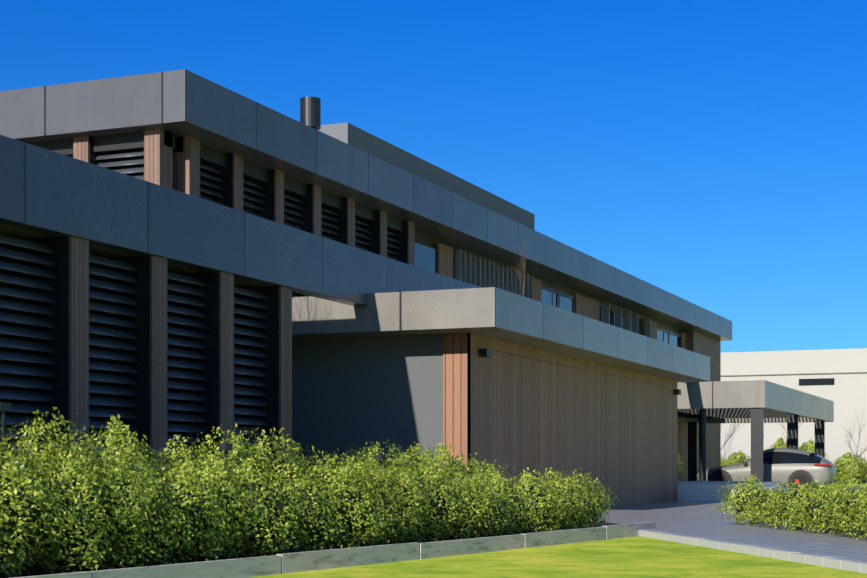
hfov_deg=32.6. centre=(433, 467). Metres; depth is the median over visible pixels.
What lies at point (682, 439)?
entrance wall
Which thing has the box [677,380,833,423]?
carport fascia
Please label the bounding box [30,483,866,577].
lawn ground
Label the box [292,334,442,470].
garage walls
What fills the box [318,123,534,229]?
roof box
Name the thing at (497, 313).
garage roof slab
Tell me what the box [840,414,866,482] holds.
tree
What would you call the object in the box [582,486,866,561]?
forecourt paving
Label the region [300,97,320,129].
chimney
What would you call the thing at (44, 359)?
ground storey louvers
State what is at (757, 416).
carport beams
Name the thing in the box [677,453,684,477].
entrance shrubs
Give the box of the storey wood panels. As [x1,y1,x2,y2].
[436,243,685,348]
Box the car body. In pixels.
[697,448,835,486]
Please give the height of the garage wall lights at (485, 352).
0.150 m
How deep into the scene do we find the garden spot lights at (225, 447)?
16.19 m
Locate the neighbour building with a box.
[721,348,866,482]
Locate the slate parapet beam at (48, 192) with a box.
[0,135,693,382]
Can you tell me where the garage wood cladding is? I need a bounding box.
[443,333,676,506]
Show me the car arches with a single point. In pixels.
(789, 479)
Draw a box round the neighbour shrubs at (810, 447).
[721,437,866,483]
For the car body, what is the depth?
53.64 m
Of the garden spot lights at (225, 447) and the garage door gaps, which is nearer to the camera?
the garden spot lights at (225, 447)
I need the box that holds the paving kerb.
[638,529,866,573]
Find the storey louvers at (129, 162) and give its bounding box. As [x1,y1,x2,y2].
[72,151,399,296]
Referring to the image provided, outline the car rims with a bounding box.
[713,475,807,487]
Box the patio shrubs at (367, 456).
[331,443,444,467]
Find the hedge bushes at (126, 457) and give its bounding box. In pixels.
[0,407,618,577]
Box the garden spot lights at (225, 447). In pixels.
[0,402,512,564]
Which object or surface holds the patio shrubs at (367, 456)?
on the planting bed soil
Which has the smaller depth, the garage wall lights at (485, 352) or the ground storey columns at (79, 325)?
the ground storey columns at (79, 325)
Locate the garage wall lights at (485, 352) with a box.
[479,348,680,394]
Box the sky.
[0,0,866,352]
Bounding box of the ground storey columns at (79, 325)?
[69,236,291,466]
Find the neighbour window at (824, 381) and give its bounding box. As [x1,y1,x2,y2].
[799,378,833,384]
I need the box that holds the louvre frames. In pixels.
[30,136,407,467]
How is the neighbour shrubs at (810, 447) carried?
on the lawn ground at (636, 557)
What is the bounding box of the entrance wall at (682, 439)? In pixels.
[677,422,687,480]
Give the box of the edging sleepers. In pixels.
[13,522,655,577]
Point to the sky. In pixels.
(712, 154)
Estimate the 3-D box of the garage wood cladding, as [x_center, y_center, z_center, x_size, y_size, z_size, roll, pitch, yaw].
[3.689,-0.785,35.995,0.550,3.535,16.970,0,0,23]
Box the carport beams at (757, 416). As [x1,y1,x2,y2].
[677,408,824,480]
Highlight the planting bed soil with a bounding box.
[0,522,619,577]
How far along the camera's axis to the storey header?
30.85 m
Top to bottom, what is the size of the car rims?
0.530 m
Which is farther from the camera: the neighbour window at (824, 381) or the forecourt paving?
the neighbour window at (824, 381)
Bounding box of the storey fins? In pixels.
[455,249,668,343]
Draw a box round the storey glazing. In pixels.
[415,241,679,346]
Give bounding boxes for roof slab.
[0,69,731,340]
[292,287,709,381]
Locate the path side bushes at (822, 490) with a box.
[707,474,866,539]
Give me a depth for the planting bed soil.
15.70 m
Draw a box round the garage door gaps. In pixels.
[492,350,668,387]
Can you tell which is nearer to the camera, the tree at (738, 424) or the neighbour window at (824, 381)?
the tree at (738, 424)
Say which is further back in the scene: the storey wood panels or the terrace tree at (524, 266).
the storey wood panels
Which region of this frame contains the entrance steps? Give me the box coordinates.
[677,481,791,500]
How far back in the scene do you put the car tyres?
53.36 m
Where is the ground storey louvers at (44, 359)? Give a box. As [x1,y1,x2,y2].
[0,234,267,469]
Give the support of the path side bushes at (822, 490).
on the lawn ground at (636, 557)
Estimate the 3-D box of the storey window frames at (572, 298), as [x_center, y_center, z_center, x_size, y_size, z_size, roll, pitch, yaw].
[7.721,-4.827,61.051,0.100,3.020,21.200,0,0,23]
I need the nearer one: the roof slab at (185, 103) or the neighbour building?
the roof slab at (185, 103)
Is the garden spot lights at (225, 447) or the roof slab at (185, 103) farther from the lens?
the roof slab at (185, 103)
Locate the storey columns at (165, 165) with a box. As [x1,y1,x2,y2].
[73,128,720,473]
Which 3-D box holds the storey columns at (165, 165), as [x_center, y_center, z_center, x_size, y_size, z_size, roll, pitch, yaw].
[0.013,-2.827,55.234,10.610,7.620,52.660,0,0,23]
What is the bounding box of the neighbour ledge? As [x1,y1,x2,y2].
[721,372,866,376]
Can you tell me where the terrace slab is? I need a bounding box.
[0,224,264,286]
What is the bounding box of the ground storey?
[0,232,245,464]
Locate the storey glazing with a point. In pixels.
(425, 257)
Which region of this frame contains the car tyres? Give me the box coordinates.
[710,472,816,492]
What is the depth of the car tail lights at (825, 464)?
53.02 m
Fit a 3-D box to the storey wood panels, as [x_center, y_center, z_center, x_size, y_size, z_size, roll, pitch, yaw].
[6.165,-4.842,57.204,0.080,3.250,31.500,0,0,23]
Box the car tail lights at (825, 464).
[814,464,837,465]
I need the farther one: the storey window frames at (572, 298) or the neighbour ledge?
the neighbour ledge
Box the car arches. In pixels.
[708,470,817,488]
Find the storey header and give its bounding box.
[29,130,403,232]
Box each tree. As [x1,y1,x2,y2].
[514,243,526,295]
[721,423,740,447]
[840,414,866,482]
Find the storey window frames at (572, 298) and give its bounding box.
[541,285,680,347]
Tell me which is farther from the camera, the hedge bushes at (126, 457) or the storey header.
the storey header

